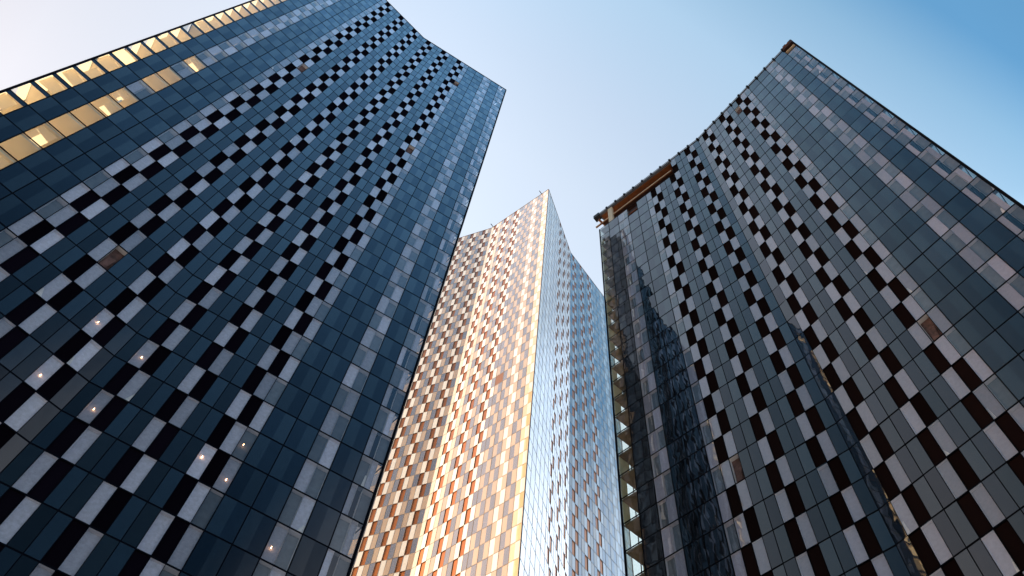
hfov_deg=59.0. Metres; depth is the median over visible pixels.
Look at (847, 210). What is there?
window
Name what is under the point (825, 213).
window
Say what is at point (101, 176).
window
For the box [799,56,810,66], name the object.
wide window
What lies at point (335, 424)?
wide window
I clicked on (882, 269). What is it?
window
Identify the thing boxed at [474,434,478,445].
window
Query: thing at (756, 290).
window
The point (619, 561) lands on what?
wide window
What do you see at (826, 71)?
wide window
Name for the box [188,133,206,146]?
window
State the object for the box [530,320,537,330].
wide window
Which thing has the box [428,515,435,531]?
window
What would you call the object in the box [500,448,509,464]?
wide window
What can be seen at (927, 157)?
wide window
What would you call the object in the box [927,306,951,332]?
window
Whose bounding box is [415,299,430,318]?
wide window
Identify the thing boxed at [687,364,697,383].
window
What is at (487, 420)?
window
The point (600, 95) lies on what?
sky
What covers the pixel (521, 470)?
wide window
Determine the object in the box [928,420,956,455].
window
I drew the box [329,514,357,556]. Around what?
wide window
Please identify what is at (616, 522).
wide window
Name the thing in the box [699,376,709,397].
window
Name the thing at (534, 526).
wide window
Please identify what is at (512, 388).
wide window
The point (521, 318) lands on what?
wide window
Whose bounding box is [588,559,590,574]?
window
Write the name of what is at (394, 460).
window
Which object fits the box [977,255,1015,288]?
wide window
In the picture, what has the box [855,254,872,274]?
window
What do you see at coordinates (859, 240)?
window
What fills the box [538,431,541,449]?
wide window
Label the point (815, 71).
wide window
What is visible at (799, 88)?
wide window
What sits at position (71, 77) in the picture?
wide window
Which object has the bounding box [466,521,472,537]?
window
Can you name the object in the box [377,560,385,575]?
window
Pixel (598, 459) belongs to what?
window
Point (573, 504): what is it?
window
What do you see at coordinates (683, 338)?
window
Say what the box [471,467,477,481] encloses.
window
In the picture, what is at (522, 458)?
wide window
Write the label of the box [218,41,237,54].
wide window
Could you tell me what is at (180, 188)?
window
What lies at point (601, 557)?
window
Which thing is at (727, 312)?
window
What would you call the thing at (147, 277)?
window
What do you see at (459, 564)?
window
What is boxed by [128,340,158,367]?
window
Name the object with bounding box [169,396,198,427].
window
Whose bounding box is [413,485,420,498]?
window
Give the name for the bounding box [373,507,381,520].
window
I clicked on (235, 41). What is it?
wide window
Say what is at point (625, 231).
wide window
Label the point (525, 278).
wide window
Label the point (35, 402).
window
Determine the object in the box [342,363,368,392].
wide window
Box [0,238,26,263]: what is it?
window
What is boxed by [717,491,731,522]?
window
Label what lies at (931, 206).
wide window
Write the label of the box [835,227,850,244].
window
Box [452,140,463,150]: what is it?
wide window
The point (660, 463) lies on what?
wide window
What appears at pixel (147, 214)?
window
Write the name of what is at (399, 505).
window
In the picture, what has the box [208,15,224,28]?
wide window
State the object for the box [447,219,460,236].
wide window
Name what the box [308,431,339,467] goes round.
wide window
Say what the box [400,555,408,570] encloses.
window
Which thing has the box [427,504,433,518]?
window
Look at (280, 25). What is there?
wide window
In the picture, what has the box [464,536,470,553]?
window
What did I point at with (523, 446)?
wide window
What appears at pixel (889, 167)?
wide window
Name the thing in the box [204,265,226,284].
window
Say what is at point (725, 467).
window
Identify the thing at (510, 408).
wide window
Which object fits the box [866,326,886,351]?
window
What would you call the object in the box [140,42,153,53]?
wide window
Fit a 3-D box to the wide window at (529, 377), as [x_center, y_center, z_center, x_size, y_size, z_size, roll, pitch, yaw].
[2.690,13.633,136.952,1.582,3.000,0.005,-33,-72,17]
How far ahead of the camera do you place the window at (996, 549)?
42.78 m
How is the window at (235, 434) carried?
in the glass tower at (226, 244)
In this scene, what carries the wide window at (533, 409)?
in the glass tower at (501, 461)
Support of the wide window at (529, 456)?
in the glass tower at (501, 461)
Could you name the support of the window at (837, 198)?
in the glass tower at (813, 285)
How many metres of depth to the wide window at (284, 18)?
114.02 m
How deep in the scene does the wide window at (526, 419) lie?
126.01 m
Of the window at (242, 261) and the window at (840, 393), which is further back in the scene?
the window at (242, 261)
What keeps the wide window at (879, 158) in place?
in the glass tower at (813, 285)
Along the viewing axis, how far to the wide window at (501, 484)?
115.99 m
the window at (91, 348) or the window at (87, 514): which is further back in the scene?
the window at (91, 348)
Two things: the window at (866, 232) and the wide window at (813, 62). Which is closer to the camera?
the window at (866, 232)
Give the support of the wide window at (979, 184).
in the glass tower at (813, 285)
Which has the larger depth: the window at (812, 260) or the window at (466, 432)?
the window at (466, 432)
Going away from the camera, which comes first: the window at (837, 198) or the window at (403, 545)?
the window at (837, 198)
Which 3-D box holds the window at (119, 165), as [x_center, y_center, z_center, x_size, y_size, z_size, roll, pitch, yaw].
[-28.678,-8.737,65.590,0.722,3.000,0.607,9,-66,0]
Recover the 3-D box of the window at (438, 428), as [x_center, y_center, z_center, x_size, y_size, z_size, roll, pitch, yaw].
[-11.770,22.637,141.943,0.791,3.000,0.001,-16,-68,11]
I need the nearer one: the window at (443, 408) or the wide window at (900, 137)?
the wide window at (900, 137)
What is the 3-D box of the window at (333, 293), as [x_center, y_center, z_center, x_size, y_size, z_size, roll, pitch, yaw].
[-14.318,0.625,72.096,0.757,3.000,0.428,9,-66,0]
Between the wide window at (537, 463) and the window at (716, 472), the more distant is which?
the wide window at (537, 463)
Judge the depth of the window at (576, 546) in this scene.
127.44 m
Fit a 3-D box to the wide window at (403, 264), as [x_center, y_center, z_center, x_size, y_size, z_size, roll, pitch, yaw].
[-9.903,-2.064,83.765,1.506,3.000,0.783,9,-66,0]
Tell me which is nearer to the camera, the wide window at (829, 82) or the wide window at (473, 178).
the wide window at (829, 82)
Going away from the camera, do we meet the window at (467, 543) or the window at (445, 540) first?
the window at (467, 543)
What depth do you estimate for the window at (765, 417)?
64.79 m
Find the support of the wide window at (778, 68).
in the glass tower at (813, 285)
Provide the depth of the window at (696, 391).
74.73 m
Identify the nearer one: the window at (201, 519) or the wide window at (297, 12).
the window at (201, 519)
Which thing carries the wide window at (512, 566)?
in the glass tower at (501, 461)
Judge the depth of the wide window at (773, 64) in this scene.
119.23 m
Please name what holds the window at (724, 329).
in the glass tower at (813, 285)
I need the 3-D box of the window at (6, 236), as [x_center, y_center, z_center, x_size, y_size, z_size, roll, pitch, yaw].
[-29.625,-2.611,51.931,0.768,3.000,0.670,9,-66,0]
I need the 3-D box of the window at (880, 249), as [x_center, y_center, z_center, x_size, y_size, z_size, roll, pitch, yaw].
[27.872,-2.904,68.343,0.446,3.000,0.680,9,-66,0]
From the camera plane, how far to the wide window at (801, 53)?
112.76 m
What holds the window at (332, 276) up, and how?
in the glass tower at (226, 244)
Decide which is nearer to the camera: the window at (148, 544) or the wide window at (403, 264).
the window at (148, 544)
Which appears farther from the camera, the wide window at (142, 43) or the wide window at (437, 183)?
the wide window at (437, 183)
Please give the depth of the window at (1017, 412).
47.52 m
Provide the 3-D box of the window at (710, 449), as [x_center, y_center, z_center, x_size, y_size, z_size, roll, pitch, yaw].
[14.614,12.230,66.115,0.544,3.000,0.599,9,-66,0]
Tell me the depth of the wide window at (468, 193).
109.35 m
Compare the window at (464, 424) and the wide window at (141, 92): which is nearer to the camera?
the wide window at (141, 92)
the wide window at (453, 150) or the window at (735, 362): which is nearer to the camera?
the window at (735, 362)
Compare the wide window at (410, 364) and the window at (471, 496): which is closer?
the wide window at (410, 364)
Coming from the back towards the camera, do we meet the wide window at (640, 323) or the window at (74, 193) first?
the wide window at (640, 323)
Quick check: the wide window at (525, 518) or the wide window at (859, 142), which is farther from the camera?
the wide window at (525, 518)
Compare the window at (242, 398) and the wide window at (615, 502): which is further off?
the wide window at (615, 502)
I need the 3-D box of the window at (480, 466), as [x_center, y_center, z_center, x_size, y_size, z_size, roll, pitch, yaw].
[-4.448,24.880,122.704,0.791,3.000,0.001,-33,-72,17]
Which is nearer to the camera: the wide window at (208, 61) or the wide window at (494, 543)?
the wide window at (208, 61)
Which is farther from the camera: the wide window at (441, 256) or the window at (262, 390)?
the wide window at (441, 256)
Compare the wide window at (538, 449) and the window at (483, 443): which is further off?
the window at (483, 443)
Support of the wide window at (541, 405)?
in the glass tower at (501, 461)
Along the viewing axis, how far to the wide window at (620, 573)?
136.79 m
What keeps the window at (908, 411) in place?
in the glass tower at (813, 285)
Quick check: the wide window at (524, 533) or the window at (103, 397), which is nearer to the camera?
the window at (103, 397)
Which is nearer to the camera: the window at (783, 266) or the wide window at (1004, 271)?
the wide window at (1004, 271)
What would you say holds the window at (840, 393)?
in the glass tower at (813, 285)
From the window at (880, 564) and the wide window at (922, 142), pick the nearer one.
the window at (880, 564)
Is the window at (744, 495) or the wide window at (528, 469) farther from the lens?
the wide window at (528, 469)
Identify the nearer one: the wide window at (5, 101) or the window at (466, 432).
the wide window at (5, 101)
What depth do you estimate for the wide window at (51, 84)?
66.79 m
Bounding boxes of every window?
[0,90,26,109]
[0,229,15,246]
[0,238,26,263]
[0,496,40,543]
[4,392,46,430]
[8,212,43,235]
[12,451,57,493]
[18,303,56,333]
[24,125,56,146]
[25,355,63,389]
[30,229,63,253]
[31,82,49,96]
[36,197,67,217]
[36,273,71,300]
[39,74,69,93]
[46,205,77,226]
[57,66,89,86]
[58,527,103,575]
[61,183,89,202]
[62,426,101,463]
[67,339,101,371]
[74,263,105,288]
[75,481,116,524]
[77,390,113,423]
[81,199,108,219]
[82,308,113,336]
[84,60,107,78]
[84,170,110,188]
[88,238,116,260]
[93,177,119,196]
[96,53,124,70]
[99,102,118,115]
[104,158,129,175]
[112,89,129,102]
[113,47,139,64]
[117,296,145,322]
[117,370,149,400]
[120,230,146,251]
[120,454,156,492]
[122,173,146,190]
[123,148,146,163]
[126,80,154,99]
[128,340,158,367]
[129,270,155,294]
[130,208,155,227]
[132,155,154,171]
[132,417,165,451]
[137,510,174,554]
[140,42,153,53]
[141,138,162,152]
[154,37,167,48]
[157,32,180,46]
[158,128,177,142]
[158,151,178,166]
[158,202,180,221]
[158,261,182,283]
[162,325,189,350]
[165,135,184,149]
[166,183,187,200]
[167,238,190,258]
[167,525,202,569]
[169,299,195,322]
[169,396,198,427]
[171,61,194,78]
[172,120,191,133]
[177,365,205,393]
[177,482,210,521]
[180,27,192,38]
[185,57,202,71]
[186,443,216,479]
[187,112,204,124]
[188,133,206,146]
[190,179,209,194]
[191,489,223,528]
[192,231,213,250]
[194,118,211,130]
[195,19,214,30]
[195,50,217,66]
[197,162,215,176]
[198,287,221,308]
[199,211,218,228]
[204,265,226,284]
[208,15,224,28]
[208,46,227,59]
[208,349,233,375]
[213,457,241,492]
[214,322,237,346]
[217,158,234,172]
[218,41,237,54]
[219,421,246,453]
[222,205,239,222]
[225,390,250,418]
[227,188,244,203]
[228,37,246,49]
[229,255,249,273]
[232,428,258,460]
[234,236,252,253]
[238,32,255,45]
[240,309,262,331]
[244,287,265,307]
[247,28,263,40]
[247,183,262,198]
[249,402,273,431]
[254,372,276,399]
[255,228,272,244]
[256,25,271,36]
[257,345,279,369]
[258,211,275,226]
[261,522,301,570]
[263,21,278,32]
[265,378,287,405]
[267,276,285,295]
[270,256,287,273]
[272,18,286,29]
[278,489,315,532]
[279,15,293,25]
[279,357,299,381]
[281,331,301,354]
[284,308,302,328]
[286,12,299,22]
[290,248,306,264]
[292,9,305,19]
[292,230,308,245]
[292,336,311,359]
[294,459,328,498]
[298,6,311,16]
[303,318,321,339]
[305,296,322,316]
[306,276,322,294]
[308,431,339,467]
[314,301,331,321]
[319,549,350,575]
[320,407,350,440]
[324,286,340,304]
[325,267,340,284]
[326,249,340,264]
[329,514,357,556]
[332,384,359,415]
[334,271,348,288]
[342,258,356,274]
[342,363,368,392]
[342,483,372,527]
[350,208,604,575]
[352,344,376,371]
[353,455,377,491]
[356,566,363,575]
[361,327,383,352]
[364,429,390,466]
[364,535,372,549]
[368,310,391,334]
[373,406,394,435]
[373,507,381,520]
[376,295,397,317]
[376,546,384,561]
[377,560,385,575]
[382,384,405,416]
[382,482,389,494]
[383,281,403,302]
[385,517,392,531]
[386,530,394,544]
[389,458,396,469]
[390,268,408,287]
[390,364,408,389]
[393,490,400,503]
[394,502,401,515]
[396,256,414,274]
[396,436,403,447]
[397,346,417,374]
[398,541,406,556]
[400,466,407,477]
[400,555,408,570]
[401,244,419,261]
[402,477,408,488]
[403,416,409,426]
[404,329,420,351]
[406,512,413,525]
[407,233,423,250]
[407,444,413,454]
[408,524,416,539]
[409,453,415,464]
[410,314,428,338]
[412,223,428,239]
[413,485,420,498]
[414,423,419,432]
[414,564,420,575]
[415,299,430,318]
[415,432,421,442]
[415,497,422,510]
[417,213,432,228]
[419,403,425,412]
[420,461,426,472]
[420,533,427,548]
[421,204,436,218]
[421,285,438,308]
[421,411,427,421]
[422,472,428,483]
[422,545,428,561]
[425,196,439,209]
[426,272,440,290]
[426,439,432,449]
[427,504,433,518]
[428,448,434,459]
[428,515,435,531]
[429,187,443,201]
[430,260,446,281]
[432,418,437,427]
[433,180,446,192]
[433,553,440,570]
[434,427,439,437]
[434,478,439,490]
[435,249,447,264]
[435,488,441,502]
[437,172,449,184]
[437,399,442,407]
[437,567,441,575]
[439,239,453,256]
[439,407,444,416]
[439,454,444,466]
[439,522,446,538]
[440,165,452,177]
[441,463,446,475]
[441,534,448,551]
[443,159,455,170]
[443,228,454,243]
[444,388,449,397]
[444,432,449,443]
[446,152,458,163]
[446,440,451,451]
[446,494,451,507]
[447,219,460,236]
[447,505,453,520]
[449,146,460,156]
[450,210,461,223]
[451,467,457,480]
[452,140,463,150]
[453,477,459,491]
[453,542,460,559]
[454,201,466,217]
[456,444,461,456]
[456,556,462,573]
[457,193,466,205]
[458,453,463,465]
[459,186,471,200]
[459,511,465,526]
[461,421,466,432]
[461,553,467,570]
[462,179,471,190]
[462,523,467,539]
[463,430,468,441]
[464,483,470,497]
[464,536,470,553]
[465,171,476,185]
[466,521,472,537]
[467,494,472,508]
[468,165,476,175]
[469,457,474,470]
[469,505,475,521]
[470,159,480,171]
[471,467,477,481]
[472,152,480,161]
[472,491,477,505]
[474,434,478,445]
[474,477,479,491]
[476,442,481,454]
[476,464,481,478]
[477,412,482,423]
[478,452,483,465]
[480,420,484,431]
[480,440,485,452]
[482,428,487,440]
[483,399,488,410]
[484,418,488,428]
[486,190,632,575]
[486,407,490,417]
[486,552,497,574]
[488,396,492,407]
[488,535,499,556]
[490,519,501,538]
[492,503,503,522]
[494,489,504,506]
[496,474,506,492]
[498,460,508,477]
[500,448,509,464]
[501,436,510,451]
[503,424,512,438]
[504,413,513,427]
[506,402,514,415]
[507,392,515,405]
[507,558,518,575]
[508,540,519,562]
[509,382,516,394]
[510,372,517,384]
[510,523,520,543]
[511,363,518,374]
[512,354,519,365]
[512,507,522,526]
[513,345,520,356]
[513,492,523,510]
[514,337,521,348]
[515,329,522,340]
[515,477,524,495]
[516,321,523,332]
[516,463,525,480]
[517,314,524,324]
[518,307,525,316]
[518,450,526,466]
[519,299,526,309]
[519,437,527,453]
[519,559,523,575]
[520,293,526,302]
[520,425,528,440]
[520,543,524,564]
[521,287,527,295]
[521,413,529,428]
[522,274,528,283]
[522,280,528,288]
[522,402,530,416]
[522,525,526,548]
[523,392,531,405]
[523,508,527,530]
[524,381,532,394]
[524,492,528,513]
[525,371,533,384]
[526,362,533,374]
[526,479,529,498]
[527,353,534,365]
[527,466,530,483]
[528,344,535,355]
[528,452,531,469]
[529,336,535,346]
[529,440,532,455]
[529,562,533,575]
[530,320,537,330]
[530,328,536,338]
[530,427,533,443]
[530,544,534,568]
[531,312,537,322]
[531,415,534,431]
[531,527,535,550]
[532,305,538,314]
[532,403,534,420]
[532,512,536,533]
[533,291,539,300]
[533,298,538,307]
[533,383,536,396]
[533,393,535,408]
[533,497,537,517]
[534,284,540,293]
[534,374,537,386]
[534,483,538,502]
[535,272,541,280]
[535,278,540,286]
[535,470,539,489]
[536,266,541,274]
[536,457,539,475]
[537,445,540,460]
[538,421,541,437]
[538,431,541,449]
[539,411,542,425]
[540,399,543,414]
[541,389,543,405]
[572,501,574,514]
[572,526,574,541]
[572,554,574,570]
[575,517,577,531]
[575,544,577,559]
[584,515,586,528]
[585,542,587,556]
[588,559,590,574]
[597,556,599,570]
[599,545,602,560]
[602,549,605,564]
[603,563,605,575]
[608,426,612,438]
[609,436,613,447]
[609,444,613,456]
[610,454,614,466]
[610,462,615,476]
[611,473,615,486]
[612,484,616,497]
[612,493,617,508]
[613,505,618,520]
[614,516,619,532]
[615,529,620,544]
[615,540,621,557]
[616,553,622,571]
[617,566,622,575]
[618,210,628,222]
[619,217,628,230]
[620,225,629,238]
[621,233,631,247]
[623,242,632,255]
[624,250,634,265]
[625,260,636,275]
[626,270,637,285]
[628,280,639,297]
[629,291,641,308]
[631,303,643,321]
[633,315,645,334]
[635,328,648,348]
[636,342,650,363]
[639,357,652,379]
[641,372,655,395]
[643,389,658,414]
[645,407,661,433]
[648,426,665,454]
[651,447,669,476]
[654,469,673,501]
[657,494,677,527]
[661,520,682,556]
[665,549,687,575]
[680,333,688,350]
[683,348,692,366]
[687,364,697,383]
[690,343,700,361]
[691,381,701,402]
[693,323,703,340]
[695,400,706,422]
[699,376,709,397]
[700,420,712,444]
[702,354,712,373]
[706,442,718,468]
[708,415,721,439]
[711,466,724,493]
[712,390,723,411]
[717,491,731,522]
[719,323,730,341]
[720,460,734,488]
[722,303,732,320]
[723,431,736,456]
[724,519,739,552]
[730,355,742,376]
[731,550,746,575]
[733,333,744,352]
[734,513,749,546]
[736,480,752,510]
[743,393,756,416]
[745,368,758,390]
[750,302,762,320]
[751,283,763,300]
[752,538,770,574]
[757,437,773,464]
[759,408,774,434]
[763,334,776,354]
[764,312,777,331]
[766,61,777,72]
[770,65,782,76]
[775,69,787,81]
[775,489,793,521]
[776,455,793,485]
[778,370,793,393]
[779,260,791,277]
[779,280,791,298]
[779,345,794,367]
[780,73,793,86]
[785,78,798,91]
[788,48,798,57]
[790,83,804,97]
[793,50,808,61]
[794,287,807,306]
[795,309,809,330]
[795,552,814,575]
[796,89,811,102]
[796,384,813,409]
[796,412,814,440]
[796,512,816,548]
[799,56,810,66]
[802,94,817,108]
[805,58,821,70]
[805,235,819,251]
[807,254,821,271]
[809,100,824,115]
[811,65,822,76]
[811,319,827,341]
[813,345,829,368]
[815,106,831,122]
[816,430,836,460]
[817,68,833,81]
[817,463,838,495]
[818,204,831,219]
[822,112,839,129]
[823,261,838,279]
[824,75,837,86]
[825,282,840,302]
[830,119,848,137]
[831,78,849,92]
[831,192,845,206]
[832,356,849,382]
[833,209,847,225]
[834,385,853,413]
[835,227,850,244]
[838,86,852,98]
[838,127,857,145]
[840,202,854,218]
[841,485,864,521]
[843,291,860,312]
[843,525,868,564]
[846,89,865,105]
[846,135,867,153]
[846,316,864,338]
[850,214,865,231]
[852,233,869,251]
[854,98,870,112]
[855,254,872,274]
[856,143,877,163]
[856,401,877,430]
[860,227,877,244]
[860,434,882,467]
[863,102,886,119]
[865,152,887,172]
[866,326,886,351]
[870,354,891,382]
[871,240,889,259]
[871,553,892,575]
[873,112,891,127]
[875,262,894,282]
[876,161,899,183]
[879,285,899,308]
[883,117,908,136]
[884,255,903,275]
[885,454,910,490]
[887,172,912,195]
[891,494,917,533]
[894,128,914,145]
[894,369,918,398]
[897,270,917,292]
[899,183,926,207]
[900,402,925,433]
[902,295,924,319]
[905,134,933,155]
[908,322,931,349]
[911,287,934,311]
[912,195,941,221]
[918,147,941,165]
[921,520,952,564]
[926,208,957,236]
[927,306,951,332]
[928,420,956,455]
[931,154,963,177]
[934,335,960,364]
[936,458,966,498]
[941,222,974,251]
[942,367,969,398]
[944,327,971,355]
[946,168,972,190]
[958,238,994,269]
[962,177,997,203]
[963,350,992,380]
[970,483,1004,526]
[973,384,1005,418]
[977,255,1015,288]
[979,193,1010,218]
[981,530,1019,575]
[983,422,1017,460]
[984,375,1016,409]
[997,273,1023,309]
[998,204,1023,234]
[1008,403,1023,430]
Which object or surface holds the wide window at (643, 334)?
in the glass tower at (813, 285)
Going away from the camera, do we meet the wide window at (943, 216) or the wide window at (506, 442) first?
the wide window at (943, 216)
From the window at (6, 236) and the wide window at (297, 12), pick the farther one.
the wide window at (297, 12)
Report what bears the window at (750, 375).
in the glass tower at (813, 285)
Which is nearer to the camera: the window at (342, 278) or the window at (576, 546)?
the window at (342, 278)
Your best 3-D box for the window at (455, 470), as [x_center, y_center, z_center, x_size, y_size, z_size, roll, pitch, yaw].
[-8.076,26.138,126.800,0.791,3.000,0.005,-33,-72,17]
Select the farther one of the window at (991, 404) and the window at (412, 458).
the window at (412, 458)
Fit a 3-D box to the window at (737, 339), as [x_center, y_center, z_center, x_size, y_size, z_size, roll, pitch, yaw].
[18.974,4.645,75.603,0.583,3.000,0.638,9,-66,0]
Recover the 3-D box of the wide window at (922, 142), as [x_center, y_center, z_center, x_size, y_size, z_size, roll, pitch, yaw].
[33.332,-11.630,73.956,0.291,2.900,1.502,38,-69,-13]
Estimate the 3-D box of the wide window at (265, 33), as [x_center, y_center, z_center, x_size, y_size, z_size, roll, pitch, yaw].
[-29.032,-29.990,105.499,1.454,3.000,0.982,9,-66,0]
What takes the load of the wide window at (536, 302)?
in the glass tower at (501, 461)
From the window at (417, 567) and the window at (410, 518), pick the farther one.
the window at (410, 518)
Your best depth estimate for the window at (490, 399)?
139.14 m
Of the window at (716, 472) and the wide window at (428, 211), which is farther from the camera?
the wide window at (428, 211)
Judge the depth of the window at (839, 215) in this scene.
76.93 m
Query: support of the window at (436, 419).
in the glass tower at (501, 461)
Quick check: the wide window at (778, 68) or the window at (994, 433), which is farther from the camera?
the wide window at (778, 68)
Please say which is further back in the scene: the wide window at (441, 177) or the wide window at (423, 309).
the wide window at (441, 177)
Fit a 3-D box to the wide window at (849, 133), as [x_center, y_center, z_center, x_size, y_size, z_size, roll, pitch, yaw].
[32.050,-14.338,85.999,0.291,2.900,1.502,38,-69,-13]
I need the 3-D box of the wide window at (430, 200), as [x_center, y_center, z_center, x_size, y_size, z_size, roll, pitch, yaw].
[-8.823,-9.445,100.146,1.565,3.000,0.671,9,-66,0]
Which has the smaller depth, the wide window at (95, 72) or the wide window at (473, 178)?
the wide window at (95, 72)
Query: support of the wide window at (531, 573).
in the glass tower at (501, 461)
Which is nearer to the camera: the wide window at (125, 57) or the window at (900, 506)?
the window at (900, 506)
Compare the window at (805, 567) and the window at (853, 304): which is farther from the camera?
the window at (853, 304)
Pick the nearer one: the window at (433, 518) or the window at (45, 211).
the window at (45, 211)
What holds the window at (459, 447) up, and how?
in the glass tower at (501, 461)
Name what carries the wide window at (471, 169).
in the glass tower at (226, 244)
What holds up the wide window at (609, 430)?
in the glass tower at (501, 461)
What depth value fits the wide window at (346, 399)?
62.27 m
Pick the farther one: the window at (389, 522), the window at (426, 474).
the window at (426, 474)
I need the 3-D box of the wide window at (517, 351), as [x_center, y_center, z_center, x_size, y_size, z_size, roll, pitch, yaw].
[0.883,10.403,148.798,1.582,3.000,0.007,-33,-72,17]
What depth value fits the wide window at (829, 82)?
99.15 m
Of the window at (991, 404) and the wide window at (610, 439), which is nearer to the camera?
the window at (991, 404)
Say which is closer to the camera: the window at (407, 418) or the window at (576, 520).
the window at (576, 520)
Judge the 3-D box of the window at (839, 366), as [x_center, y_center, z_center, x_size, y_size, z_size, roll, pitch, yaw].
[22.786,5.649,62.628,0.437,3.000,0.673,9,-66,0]
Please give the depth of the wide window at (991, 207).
60.58 m
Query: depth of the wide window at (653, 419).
76.00 m
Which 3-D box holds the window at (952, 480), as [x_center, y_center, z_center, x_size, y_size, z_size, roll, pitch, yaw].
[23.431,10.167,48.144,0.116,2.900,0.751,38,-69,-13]
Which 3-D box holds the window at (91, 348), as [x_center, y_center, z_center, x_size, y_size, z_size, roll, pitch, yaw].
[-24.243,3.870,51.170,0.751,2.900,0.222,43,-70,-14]
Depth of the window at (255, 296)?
65.97 m
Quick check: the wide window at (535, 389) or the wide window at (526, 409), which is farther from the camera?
the wide window at (535, 389)
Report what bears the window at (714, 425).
in the glass tower at (813, 285)
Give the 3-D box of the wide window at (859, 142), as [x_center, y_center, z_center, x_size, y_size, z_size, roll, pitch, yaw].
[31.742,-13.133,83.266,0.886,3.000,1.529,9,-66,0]
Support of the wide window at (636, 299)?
in the glass tower at (813, 285)
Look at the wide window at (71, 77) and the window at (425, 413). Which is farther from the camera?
the window at (425, 413)
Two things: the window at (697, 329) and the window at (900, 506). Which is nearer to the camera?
the window at (900, 506)
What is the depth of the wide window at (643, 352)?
86.93 m
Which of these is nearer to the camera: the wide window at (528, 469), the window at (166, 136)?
the window at (166, 136)
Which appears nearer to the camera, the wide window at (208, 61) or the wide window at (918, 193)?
the wide window at (918, 193)
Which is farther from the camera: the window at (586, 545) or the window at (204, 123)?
the window at (586, 545)
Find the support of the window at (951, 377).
in the glass tower at (813, 285)
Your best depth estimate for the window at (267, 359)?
61.25 m
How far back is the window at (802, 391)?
63.72 m
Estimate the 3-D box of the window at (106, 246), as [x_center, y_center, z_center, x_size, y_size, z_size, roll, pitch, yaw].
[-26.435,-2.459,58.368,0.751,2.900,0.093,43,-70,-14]
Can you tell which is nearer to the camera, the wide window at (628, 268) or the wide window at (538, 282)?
the wide window at (628, 268)
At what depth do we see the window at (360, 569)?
116.27 m
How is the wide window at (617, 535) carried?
in the glass tower at (501, 461)
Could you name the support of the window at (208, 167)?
in the glass tower at (226, 244)
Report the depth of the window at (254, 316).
63.58 m
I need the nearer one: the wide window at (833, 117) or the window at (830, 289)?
the window at (830, 289)
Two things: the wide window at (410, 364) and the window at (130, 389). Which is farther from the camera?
the wide window at (410, 364)
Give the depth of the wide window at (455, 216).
101.20 m
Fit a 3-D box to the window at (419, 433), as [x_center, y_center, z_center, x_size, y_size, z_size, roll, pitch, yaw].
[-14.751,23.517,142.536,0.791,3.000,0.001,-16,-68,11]
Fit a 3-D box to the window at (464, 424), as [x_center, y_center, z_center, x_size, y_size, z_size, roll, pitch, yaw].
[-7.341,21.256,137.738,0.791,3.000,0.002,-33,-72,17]
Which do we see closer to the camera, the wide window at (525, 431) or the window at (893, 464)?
the window at (893, 464)
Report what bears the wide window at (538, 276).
in the glass tower at (501, 461)
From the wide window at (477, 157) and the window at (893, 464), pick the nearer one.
the window at (893, 464)
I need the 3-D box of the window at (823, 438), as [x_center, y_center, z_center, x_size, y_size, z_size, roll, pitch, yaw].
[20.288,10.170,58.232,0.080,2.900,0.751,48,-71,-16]
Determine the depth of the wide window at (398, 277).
81.64 m
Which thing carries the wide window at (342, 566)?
in the glass tower at (226, 244)
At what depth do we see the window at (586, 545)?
130.68 m
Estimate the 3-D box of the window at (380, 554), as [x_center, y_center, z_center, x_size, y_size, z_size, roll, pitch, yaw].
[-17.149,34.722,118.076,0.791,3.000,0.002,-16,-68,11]
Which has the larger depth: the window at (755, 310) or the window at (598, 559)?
the window at (598, 559)
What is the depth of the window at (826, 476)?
56.02 m
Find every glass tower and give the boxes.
[0,0,505,575]
[348,189,633,575]
[593,39,1023,575]
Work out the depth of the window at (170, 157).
71.62 m
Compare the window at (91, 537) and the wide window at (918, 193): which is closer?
the window at (91, 537)
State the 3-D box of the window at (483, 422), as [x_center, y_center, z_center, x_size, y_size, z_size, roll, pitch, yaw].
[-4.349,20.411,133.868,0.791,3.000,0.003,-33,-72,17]
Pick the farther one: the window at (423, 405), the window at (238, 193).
the window at (423, 405)
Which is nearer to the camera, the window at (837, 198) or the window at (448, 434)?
the window at (837, 198)
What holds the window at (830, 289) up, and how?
in the glass tower at (813, 285)
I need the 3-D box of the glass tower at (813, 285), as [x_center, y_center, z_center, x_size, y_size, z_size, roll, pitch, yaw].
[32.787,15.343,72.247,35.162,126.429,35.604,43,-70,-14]
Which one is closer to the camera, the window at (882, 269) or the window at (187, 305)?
the window at (187, 305)
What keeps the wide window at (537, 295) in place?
in the glass tower at (501, 461)
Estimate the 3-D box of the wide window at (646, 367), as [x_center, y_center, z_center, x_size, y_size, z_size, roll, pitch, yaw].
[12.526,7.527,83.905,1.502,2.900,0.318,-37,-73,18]
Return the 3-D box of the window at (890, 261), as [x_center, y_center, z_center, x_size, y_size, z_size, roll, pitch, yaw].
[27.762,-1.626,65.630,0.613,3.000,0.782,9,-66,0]
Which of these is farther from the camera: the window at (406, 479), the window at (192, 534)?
the window at (406, 479)
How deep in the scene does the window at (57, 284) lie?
53.03 m
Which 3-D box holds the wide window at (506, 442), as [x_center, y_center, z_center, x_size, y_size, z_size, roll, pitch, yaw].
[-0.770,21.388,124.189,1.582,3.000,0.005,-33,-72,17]
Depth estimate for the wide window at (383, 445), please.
59.96 m
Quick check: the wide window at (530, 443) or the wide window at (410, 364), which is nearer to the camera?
the wide window at (410, 364)
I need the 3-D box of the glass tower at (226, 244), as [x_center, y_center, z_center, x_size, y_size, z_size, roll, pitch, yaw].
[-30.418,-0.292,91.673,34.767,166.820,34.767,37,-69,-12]
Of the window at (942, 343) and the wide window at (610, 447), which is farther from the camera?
the wide window at (610, 447)
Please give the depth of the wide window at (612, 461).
163.41 m

